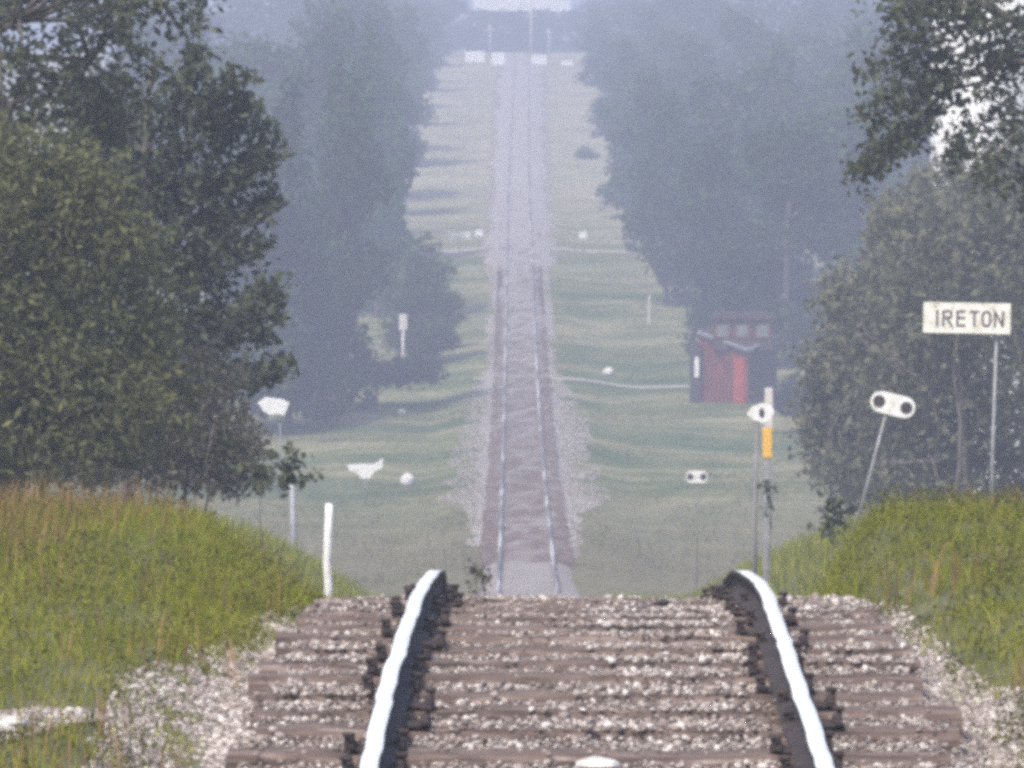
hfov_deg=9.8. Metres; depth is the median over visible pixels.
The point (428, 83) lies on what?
poplar tree
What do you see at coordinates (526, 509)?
railway sleeper
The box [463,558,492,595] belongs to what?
weed
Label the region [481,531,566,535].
railway sleeper
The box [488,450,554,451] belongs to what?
railway sleeper
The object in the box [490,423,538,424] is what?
railway sleeper
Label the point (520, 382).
railway sleeper
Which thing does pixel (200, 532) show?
grass
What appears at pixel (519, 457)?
railway sleeper
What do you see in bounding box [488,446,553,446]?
railway sleeper
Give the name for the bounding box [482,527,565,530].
railway sleeper
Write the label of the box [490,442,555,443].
railway sleeper
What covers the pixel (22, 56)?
broadleaf tree
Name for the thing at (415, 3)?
bushy tree
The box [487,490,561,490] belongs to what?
railway sleeper
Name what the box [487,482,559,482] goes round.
railway sleeper
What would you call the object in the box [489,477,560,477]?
railway sleeper
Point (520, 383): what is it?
railway sleeper
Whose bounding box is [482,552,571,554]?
railway sleeper
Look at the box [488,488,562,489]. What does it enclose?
railway sleeper
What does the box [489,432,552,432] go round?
railway sleeper
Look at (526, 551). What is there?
railway sleeper
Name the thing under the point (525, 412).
railway sleeper
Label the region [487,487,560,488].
railway sleeper
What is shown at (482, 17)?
bushy tree
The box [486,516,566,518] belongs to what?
railway sleeper
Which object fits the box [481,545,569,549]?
railway sleeper
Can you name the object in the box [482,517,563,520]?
railway sleeper
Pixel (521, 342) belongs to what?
railway sleeper
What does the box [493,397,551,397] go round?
railway sleeper
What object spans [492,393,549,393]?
railway sleeper
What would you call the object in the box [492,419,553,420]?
railway sleeper
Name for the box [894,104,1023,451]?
thicket
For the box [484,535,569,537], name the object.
railway sleeper
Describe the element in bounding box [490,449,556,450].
railway sleeper
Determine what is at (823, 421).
thicket
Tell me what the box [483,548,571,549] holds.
railway sleeper
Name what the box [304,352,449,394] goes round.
hedge
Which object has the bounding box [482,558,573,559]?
railway sleeper
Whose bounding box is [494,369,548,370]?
railway sleeper
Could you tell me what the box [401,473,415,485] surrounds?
stone
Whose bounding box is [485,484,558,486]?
railway sleeper
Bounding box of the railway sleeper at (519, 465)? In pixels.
[488,465,557,465]
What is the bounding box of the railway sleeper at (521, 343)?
[495,343,546,343]
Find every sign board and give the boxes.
[258,397,288,498]
[347,458,382,504]
[475,229,482,235]
[579,232,586,238]
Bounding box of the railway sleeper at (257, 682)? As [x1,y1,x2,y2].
[248,654,922,699]
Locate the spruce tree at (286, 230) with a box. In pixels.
[222,69,361,427]
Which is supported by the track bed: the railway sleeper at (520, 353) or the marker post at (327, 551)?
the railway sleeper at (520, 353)
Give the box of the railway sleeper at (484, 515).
[483,514,563,516]
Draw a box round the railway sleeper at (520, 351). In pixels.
[494,351,546,351]
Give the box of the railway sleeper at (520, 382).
[492,382,548,382]
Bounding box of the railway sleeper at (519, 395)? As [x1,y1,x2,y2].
[491,395,548,396]
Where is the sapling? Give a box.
[219,433,323,550]
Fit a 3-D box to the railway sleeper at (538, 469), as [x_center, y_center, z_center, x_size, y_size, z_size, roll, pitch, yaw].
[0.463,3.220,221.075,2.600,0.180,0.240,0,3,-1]
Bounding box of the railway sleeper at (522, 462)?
[488,462,556,462]
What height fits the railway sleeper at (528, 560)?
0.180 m
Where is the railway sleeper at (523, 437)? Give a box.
[491,437,554,437]
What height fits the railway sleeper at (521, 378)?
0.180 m
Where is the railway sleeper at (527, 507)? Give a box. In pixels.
[487,507,565,508]
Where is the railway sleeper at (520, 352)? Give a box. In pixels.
[494,352,546,352]
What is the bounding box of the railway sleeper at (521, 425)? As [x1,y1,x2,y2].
[491,425,552,425]
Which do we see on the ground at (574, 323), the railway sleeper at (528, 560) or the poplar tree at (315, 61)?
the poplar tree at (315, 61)
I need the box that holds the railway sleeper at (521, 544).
[480,544,567,549]
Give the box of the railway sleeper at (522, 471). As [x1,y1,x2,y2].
[489,471,559,471]
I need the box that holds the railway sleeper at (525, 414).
[492,414,552,415]
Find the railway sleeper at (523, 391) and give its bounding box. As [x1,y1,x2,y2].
[493,391,550,391]
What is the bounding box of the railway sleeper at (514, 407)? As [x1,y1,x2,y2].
[492,407,551,407]
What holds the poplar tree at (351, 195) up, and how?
on the ground at (574, 323)
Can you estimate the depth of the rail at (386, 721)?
23.37 m
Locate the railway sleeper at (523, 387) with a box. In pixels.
[494,387,551,388]
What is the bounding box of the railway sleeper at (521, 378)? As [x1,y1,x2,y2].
[494,378,549,378]
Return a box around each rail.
[357,52,515,767]
[528,52,834,767]
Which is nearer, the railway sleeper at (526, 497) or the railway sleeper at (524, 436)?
the railway sleeper at (526, 497)
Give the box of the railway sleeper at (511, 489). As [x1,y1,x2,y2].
[485,489,559,491]
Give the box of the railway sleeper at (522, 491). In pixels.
[487,491,562,492]
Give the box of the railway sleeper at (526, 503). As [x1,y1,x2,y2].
[486,503,563,504]
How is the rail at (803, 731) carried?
on the railway sleeper at (719, 595)
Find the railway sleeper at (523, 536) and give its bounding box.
[481,536,566,537]
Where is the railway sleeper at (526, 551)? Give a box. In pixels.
[482,551,570,551]
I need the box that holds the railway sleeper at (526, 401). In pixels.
[493,401,551,401]
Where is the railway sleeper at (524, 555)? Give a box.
[480,555,570,556]
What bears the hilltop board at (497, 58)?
on the ground at (574, 323)
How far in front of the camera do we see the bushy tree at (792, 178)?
285.48 m
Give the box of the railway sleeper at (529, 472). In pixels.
[488,472,558,472]
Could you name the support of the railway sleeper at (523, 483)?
on the track bed
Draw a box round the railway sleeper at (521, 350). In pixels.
[495,350,546,350]
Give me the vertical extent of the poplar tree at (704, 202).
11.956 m
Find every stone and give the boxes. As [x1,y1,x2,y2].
[398,409,405,413]
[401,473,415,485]
[602,367,614,374]
[653,599,669,606]
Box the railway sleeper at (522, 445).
[489,445,554,446]
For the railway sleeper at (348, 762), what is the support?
on the track bed
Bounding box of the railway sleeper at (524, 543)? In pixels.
[480,543,567,543]
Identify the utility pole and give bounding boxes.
[486,24,493,57]
[526,8,535,55]
[545,28,552,57]
[840,184,865,296]
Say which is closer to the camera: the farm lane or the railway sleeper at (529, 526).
the railway sleeper at (529, 526)
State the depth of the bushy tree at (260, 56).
328.93 m
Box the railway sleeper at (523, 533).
[482,533,566,533]
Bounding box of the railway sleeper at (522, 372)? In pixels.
[495,372,549,373]
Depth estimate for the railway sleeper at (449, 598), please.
28.36 m
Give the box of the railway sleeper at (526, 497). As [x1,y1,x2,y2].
[488,497,563,497]
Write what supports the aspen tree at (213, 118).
on the ground at (574, 323)
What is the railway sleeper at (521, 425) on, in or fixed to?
on the track bed
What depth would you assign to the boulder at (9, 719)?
21.41 m
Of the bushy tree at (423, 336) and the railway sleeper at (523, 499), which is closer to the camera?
the railway sleeper at (523, 499)
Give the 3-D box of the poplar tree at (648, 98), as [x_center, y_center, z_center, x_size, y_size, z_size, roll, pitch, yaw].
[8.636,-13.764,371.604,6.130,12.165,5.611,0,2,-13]
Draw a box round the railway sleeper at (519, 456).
[487,456,555,457]
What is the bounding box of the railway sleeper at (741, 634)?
[275,617,894,658]
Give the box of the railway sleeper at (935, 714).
[250,687,962,738]
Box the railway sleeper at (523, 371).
[494,371,548,371]
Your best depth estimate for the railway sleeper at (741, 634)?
25.38 m
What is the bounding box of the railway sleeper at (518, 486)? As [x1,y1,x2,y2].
[486,486,559,488]
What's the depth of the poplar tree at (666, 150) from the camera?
329.38 m
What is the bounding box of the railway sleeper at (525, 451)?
[490,451,556,452]
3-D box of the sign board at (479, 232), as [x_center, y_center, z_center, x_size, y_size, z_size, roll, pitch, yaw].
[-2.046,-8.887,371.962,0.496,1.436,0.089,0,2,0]
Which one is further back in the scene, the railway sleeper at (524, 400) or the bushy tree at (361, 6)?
the bushy tree at (361, 6)
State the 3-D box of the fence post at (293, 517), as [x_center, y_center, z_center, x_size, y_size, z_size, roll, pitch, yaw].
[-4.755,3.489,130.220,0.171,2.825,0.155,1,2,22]
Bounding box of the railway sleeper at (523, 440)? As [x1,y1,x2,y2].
[490,440,555,441]
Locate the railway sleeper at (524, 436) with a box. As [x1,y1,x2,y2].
[492,436,555,437]
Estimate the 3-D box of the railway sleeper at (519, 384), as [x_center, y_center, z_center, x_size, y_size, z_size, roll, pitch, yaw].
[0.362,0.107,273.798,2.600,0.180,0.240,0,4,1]
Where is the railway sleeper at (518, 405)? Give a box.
[492,405,551,405]
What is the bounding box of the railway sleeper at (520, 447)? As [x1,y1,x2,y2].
[488,447,554,448]
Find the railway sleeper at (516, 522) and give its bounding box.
[482,522,564,524]
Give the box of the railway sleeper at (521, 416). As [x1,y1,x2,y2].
[491,416,552,417]
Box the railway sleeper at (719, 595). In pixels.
[333,585,733,604]
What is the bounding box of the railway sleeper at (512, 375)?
[492,375,547,375]
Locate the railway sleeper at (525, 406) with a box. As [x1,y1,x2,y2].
[492,406,551,406]
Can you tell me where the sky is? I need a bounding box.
[0,0,919,52]
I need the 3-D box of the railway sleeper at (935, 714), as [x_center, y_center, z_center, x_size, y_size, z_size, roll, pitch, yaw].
[0.352,1.262,22.482,2.655,0.241,0.247,0,4,1]
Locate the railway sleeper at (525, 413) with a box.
[492,413,552,414]
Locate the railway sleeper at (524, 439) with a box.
[491,439,555,440]
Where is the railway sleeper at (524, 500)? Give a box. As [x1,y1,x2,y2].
[486,500,562,500]
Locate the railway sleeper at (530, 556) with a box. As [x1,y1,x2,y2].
[483,556,573,558]
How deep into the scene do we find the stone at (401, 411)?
262.09 m
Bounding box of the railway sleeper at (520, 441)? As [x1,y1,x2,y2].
[489,441,553,442]
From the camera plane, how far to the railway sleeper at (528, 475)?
217.35 m
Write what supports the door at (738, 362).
in the hut
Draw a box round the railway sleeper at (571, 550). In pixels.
[484,549,572,551]
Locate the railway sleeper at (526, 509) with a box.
[486,509,564,510]
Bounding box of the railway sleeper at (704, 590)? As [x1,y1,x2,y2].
[445,588,709,598]
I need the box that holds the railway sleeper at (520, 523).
[483,523,565,523]
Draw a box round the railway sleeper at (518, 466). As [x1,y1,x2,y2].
[488,466,557,466]
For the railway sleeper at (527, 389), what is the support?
on the track bed
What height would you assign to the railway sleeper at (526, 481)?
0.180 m
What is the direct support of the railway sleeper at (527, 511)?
on the track bed
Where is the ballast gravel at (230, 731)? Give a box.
[0,592,1023,767]
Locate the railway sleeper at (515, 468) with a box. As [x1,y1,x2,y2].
[487,468,556,468]
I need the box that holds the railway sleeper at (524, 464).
[489,464,557,464]
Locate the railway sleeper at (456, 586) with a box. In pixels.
[330,584,821,601]
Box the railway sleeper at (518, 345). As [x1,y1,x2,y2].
[494,345,545,346]
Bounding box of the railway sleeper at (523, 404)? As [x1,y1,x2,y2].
[493,404,552,404]
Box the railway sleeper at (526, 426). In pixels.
[492,426,554,427]
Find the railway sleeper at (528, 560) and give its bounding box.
[481,560,573,561]
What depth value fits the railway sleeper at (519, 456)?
228.75 m
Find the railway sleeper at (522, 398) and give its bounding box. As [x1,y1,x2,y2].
[493,398,551,398]
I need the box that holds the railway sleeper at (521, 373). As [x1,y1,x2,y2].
[494,373,548,374]
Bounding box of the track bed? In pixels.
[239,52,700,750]
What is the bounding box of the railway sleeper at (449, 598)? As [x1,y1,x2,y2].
[306,588,872,612]
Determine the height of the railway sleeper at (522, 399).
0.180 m
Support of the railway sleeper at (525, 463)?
on the track bed
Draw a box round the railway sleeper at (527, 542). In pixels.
[482,542,569,543]
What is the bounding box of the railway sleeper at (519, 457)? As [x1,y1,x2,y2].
[488,457,555,457]
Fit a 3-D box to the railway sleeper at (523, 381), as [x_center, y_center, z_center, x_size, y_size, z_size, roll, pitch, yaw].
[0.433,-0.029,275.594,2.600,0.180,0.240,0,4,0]
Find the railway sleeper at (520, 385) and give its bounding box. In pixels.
[492,385,548,385]
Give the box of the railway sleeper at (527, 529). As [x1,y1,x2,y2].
[485,529,568,529]
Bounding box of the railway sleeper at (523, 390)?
[493,390,549,390]
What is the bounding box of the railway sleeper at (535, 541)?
[483,541,569,541]
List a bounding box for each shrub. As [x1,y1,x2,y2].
[56,317,281,516]
[574,143,602,158]
[773,369,812,424]
[1011,187,1023,465]
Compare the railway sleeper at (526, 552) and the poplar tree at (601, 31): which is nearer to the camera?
the railway sleeper at (526, 552)
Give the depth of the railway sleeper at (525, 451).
231.75 m
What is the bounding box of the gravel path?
[474,374,689,387]
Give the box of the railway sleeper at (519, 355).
[494,355,547,355]
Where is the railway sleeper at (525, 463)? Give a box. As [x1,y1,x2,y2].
[490,463,559,463]
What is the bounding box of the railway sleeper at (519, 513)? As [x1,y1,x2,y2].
[482,513,562,515]
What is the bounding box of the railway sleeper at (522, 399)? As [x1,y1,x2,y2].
[493,399,551,399]
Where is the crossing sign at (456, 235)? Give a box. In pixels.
[448,231,469,238]
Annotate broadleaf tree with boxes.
[0,0,231,165]
[839,0,1023,228]
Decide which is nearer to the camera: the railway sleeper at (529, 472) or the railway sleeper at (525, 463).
the railway sleeper at (529, 472)
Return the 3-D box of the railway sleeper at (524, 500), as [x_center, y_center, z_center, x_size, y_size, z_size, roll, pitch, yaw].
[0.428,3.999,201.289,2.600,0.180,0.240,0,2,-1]
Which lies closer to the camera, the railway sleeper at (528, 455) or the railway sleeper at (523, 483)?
the railway sleeper at (523, 483)
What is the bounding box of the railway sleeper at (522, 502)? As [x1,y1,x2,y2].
[484,502,561,503]
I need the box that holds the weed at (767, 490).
[756,478,778,582]
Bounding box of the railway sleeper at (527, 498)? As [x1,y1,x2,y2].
[488,498,563,499]
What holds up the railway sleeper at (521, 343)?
on the track bed
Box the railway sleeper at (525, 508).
[485,508,564,509]
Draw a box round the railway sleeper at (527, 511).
[486,511,565,512]
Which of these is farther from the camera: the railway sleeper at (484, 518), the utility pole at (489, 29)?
the utility pole at (489, 29)
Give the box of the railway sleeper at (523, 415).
[491,415,551,415]
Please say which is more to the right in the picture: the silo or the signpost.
the silo
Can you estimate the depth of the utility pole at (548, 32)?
688.96 m
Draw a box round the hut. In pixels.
[690,307,780,403]
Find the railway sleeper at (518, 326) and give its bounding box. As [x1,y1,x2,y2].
[495,326,544,328]
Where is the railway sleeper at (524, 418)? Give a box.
[493,418,553,418]
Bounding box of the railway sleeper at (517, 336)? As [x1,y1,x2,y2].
[494,336,544,338]
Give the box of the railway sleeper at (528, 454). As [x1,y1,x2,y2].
[489,454,556,455]
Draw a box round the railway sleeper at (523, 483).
[487,483,560,484]
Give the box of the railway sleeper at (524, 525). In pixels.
[484,525,567,526]
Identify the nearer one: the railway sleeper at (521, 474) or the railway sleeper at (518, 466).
the railway sleeper at (521, 474)
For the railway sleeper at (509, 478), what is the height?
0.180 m
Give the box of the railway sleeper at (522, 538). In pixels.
[481,538,567,540]
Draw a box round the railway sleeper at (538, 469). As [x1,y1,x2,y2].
[489,469,559,469]
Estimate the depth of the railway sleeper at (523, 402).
262.90 m
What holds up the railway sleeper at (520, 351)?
on the track bed
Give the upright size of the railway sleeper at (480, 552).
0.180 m
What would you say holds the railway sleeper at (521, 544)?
on the track bed
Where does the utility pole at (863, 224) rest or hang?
on the ground at (574, 323)
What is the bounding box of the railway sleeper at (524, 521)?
[484,521,566,523]
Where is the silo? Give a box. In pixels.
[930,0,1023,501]
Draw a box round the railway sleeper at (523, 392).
[493,392,550,393]
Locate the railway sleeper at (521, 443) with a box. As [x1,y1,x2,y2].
[489,443,554,444]
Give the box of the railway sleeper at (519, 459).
[489,459,556,459]
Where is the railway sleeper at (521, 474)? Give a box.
[487,474,557,476]
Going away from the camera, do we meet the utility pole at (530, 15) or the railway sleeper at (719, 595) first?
the railway sleeper at (719, 595)
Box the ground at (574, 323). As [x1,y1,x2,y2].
[0,51,1023,767]
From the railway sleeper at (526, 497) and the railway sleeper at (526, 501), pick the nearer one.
the railway sleeper at (526, 501)
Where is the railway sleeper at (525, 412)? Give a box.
[493,412,552,413]
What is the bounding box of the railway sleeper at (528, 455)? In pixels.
[490,455,557,457]
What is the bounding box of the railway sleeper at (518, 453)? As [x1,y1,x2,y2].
[488,453,555,454]
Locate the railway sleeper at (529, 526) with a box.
[485,526,568,528]
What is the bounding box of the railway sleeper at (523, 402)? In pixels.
[493,402,551,402]
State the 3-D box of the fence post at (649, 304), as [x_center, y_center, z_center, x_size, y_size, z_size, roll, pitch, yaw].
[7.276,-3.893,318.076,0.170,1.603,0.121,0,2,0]
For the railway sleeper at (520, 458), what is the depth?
227.54 m
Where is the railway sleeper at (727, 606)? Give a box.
[300,595,864,617]
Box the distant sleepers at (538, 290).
[496,196,544,312]
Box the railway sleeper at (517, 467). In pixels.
[490,467,559,467]
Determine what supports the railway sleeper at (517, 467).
on the track bed
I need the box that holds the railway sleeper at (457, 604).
[329,591,878,622]
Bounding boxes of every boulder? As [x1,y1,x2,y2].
[0,714,27,733]
[575,756,621,767]
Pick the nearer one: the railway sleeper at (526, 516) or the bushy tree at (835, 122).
the railway sleeper at (526, 516)
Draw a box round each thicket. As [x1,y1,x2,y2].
[0,323,279,506]
[782,179,983,526]
[797,130,1023,513]
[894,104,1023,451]
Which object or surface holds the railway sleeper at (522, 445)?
on the track bed
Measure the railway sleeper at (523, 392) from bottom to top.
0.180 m
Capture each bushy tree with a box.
[105,0,238,113]
[149,129,314,431]
[194,26,314,290]
[208,0,308,84]
[243,0,338,56]
[275,0,363,196]
[303,0,405,178]
[341,0,427,70]
[374,231,461,359]
[393,0,447,51]
[432,288,469,349]
[461,8,498,51]
[488,9,524,52]
[502,8,547,52]
[532,8,567,52]
[543,9,591,52]
[572,33,637,125]
[592,65,691,211]
[696,116,881,368]
[748,96,912,350]
[770,0,873,80]
[818,4,930,184]
[838,53,930,259]
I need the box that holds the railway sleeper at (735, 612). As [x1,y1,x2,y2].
[297,599,874,631]
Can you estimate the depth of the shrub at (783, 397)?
251.78 m
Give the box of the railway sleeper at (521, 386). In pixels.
[493,386,549,386]
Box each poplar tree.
[70,0,181,281]
[129,4,250,275]
[268,0,408,312]
[292,49,400,412]
[336,16,419,317]
[342,6,424,233]
[356,4,430,184]
[389,1,439,100]
[391,2,438,165]
[412,6,449,89]
[413,0,456,59]
[579,19,624,91]
[590,36,663,171]
[603,63,681,251]
[612,82,707,305]
[666,122,774,353]
[763,2,845,98]
[805,18,909,273]
[859,0,930,45]
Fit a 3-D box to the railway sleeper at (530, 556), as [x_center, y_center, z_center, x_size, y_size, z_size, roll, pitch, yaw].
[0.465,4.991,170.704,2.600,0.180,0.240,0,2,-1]
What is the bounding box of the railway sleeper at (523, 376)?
[492,376,547,376]
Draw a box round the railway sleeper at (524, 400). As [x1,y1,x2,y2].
[493,400,551,400]
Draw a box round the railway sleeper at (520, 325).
[496,325,545,325]
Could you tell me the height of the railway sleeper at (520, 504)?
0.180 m
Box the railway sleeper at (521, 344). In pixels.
[495,344,546,345]
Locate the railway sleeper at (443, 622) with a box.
[304,607,891,635]
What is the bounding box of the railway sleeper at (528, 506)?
[486,506,563,506]
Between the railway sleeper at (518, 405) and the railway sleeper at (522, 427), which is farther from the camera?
the railway sleeper at (518, 405)
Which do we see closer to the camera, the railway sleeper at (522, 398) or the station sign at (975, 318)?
the station sign at (975, 318)
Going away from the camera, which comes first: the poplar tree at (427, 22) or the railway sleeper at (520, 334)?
the railway sleeper at (520, 334)
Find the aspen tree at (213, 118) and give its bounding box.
[36,41,299,506]
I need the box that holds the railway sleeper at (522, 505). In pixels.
[485,505,562,505]
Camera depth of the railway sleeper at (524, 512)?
194.10 m
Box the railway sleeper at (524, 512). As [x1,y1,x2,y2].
[485,512,564,513]
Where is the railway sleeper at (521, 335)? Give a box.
[495,335,545,336]
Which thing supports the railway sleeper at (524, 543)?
on the track bed
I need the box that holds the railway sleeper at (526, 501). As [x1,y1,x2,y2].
[487,501,563,502]
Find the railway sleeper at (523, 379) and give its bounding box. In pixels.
[495,379,550,379]
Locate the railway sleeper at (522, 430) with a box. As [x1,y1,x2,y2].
[491,430,554,430]
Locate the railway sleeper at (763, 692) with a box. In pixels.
[254,672,923,706]
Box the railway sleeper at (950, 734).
[255,705,959,751]
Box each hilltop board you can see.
[465,51,483,63]
[491,52,503,64]
[532,55,546,64]
[561,61,572,65]
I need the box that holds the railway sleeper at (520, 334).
[495,334,545,334]
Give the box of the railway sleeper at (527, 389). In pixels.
[494,389,551,391]
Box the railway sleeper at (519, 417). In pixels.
[490,417,550,417]
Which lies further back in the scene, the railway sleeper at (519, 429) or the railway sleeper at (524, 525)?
the railway sleeper at (519, 429)
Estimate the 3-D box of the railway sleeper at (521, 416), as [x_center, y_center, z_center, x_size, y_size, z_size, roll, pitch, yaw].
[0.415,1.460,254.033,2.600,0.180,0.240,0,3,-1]
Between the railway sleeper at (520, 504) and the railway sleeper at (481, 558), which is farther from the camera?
the railway sleeper at (520, 504)
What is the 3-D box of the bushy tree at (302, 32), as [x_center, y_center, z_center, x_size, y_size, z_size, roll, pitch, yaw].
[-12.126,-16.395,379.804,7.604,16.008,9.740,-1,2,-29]
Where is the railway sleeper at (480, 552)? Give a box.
[479,550,568,555]
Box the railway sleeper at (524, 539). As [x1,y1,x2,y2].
[483,539,569,540]
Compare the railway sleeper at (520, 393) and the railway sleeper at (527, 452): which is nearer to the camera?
the railway sleeper at (527, 452)
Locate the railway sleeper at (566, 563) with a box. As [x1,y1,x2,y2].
[481,561,573,566]
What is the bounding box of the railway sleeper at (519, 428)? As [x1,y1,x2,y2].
[489,428,551,428]
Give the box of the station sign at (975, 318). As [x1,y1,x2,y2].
[923,302,1010,499]
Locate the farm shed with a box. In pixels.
[473,0,570,49]
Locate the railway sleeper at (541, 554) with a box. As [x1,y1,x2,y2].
[483,554,572,555]
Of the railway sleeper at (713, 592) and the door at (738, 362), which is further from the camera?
the door at (738, 362)
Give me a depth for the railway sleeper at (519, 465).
223.35 m
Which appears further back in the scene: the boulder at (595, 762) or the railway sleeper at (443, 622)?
the railway sleeper at (443, 622)
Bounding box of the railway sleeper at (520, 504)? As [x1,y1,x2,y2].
[483,504,560,505]
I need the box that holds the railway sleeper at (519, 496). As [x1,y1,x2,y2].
[484,496,559,498]
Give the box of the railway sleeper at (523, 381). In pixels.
[493,381,549,383]
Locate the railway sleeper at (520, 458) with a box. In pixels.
[490,458,558,459]
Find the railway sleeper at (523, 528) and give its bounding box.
[483,528,567,530]
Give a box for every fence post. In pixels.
[289,484,296,548]
[648,295,650,323]
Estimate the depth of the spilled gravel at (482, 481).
252.58 m
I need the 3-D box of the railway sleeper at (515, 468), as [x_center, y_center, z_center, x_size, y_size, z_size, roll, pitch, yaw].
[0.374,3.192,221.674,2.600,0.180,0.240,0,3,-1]
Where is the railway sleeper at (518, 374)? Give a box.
[493,374,547,374]
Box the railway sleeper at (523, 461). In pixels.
[489,461,557,461]
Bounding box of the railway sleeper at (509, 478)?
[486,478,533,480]
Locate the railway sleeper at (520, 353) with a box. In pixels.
[494,353,547,354]
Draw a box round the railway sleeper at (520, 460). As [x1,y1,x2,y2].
[489,460,557,460]
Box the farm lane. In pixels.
[396,245,648,252]
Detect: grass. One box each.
[0,471,1023,767]
[0,493,395,767]
[137,501,896,599]
[793,491,1023,767]
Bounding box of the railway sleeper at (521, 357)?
[495,357,548,358]
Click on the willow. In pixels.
(37, 349)
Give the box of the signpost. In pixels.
[399,314,406,362]
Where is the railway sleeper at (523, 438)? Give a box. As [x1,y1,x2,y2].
[491,438,555,438]
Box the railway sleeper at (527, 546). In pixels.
[483,546,571,547]
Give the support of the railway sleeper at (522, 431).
on the track bed
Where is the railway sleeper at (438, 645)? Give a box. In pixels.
[291,628,910,659]
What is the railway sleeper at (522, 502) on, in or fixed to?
on the track bed
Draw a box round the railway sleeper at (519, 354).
[493,354,546,355]
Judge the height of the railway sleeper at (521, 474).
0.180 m
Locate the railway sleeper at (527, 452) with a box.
[491,452,557,454]
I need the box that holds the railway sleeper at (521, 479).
[487,479,558,481]
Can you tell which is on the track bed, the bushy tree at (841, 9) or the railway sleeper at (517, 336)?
the railway sleeper at (517, 336)
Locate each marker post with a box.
[323,504,332,598]
[762,388,772,581]
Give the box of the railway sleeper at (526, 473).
[487,473,557,473]
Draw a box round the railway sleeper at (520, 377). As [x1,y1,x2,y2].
[494,377,548,377]
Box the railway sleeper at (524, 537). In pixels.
[482,537,566,537]
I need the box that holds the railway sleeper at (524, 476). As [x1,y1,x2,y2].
[489,476,560,476]
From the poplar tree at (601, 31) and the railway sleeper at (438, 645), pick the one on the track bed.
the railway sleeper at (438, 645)
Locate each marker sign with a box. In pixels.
[686,471,707,594]
[747,403,774,574]
[849,391,914,549]
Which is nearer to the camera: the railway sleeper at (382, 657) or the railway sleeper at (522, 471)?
the railway sleeper at (382, 657)
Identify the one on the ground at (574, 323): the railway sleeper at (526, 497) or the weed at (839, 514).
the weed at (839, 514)
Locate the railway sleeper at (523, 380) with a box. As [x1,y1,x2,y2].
[495,380,550,381]
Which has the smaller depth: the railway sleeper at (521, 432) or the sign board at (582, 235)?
the railway sleeper at (521, 432)
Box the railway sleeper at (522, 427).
[491,427,553,428]
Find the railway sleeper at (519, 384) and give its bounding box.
[492,384,547,384]
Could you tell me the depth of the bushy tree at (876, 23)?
418.69 m
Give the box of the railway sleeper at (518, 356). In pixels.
[494,356,547,358]
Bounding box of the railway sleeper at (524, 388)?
[493,388,550,388]
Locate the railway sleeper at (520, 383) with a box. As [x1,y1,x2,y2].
[493,383,548,384]
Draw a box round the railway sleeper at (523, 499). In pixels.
[485,499,561,500]
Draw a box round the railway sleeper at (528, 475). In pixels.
[489,475,560,475]
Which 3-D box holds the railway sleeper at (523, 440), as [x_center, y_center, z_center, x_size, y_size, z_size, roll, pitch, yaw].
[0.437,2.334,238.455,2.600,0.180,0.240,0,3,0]
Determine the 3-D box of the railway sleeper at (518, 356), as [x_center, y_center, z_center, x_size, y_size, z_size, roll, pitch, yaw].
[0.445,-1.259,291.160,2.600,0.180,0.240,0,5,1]
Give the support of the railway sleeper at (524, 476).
on the track bed
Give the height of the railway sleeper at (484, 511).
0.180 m
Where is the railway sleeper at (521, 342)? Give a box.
[496,342,546,342]
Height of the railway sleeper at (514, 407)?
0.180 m
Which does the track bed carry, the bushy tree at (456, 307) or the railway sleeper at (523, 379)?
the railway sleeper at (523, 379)
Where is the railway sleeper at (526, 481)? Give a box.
[489,481,560,482]
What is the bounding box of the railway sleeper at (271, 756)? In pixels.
[225,728,951,767]
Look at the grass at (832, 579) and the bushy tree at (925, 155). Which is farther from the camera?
the bushy tree at (925, 155)
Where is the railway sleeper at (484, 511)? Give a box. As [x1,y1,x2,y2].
[483,510,562,512]
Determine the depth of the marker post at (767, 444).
88.07 m
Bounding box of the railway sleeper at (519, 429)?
[490,429,553,429]
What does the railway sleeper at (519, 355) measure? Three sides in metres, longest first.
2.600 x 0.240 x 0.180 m
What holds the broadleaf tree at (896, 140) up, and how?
on the ground at (574, 323)
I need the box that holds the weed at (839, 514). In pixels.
[807,491,857,562]
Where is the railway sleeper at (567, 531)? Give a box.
[485,530,568,532]
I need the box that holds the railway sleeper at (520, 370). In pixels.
[493,370,547,370]
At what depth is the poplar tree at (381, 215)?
317.28 m
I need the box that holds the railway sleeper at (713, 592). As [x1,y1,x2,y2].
[319,583,804,600]
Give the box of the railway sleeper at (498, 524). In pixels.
[482,524,565,526]
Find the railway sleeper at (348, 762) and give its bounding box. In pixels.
[339,751,844,767]
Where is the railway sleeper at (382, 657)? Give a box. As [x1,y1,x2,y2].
[259,641,920,673]
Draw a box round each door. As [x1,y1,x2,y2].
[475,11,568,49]
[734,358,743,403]
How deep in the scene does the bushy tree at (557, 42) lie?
802.55 m
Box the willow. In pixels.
[0,102,220,501]
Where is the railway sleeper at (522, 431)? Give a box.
[491,431,554,431]
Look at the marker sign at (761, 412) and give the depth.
85.11 m
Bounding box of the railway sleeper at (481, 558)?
[480,557,570,562]
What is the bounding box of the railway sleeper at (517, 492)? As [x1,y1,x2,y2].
[487,492,561,493]
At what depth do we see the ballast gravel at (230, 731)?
23.28 m
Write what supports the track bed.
on the ground at (574, 323)
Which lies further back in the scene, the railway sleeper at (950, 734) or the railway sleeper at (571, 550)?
the railway sleeper at (571, 550)
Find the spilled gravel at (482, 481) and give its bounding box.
[437,53,609,546]

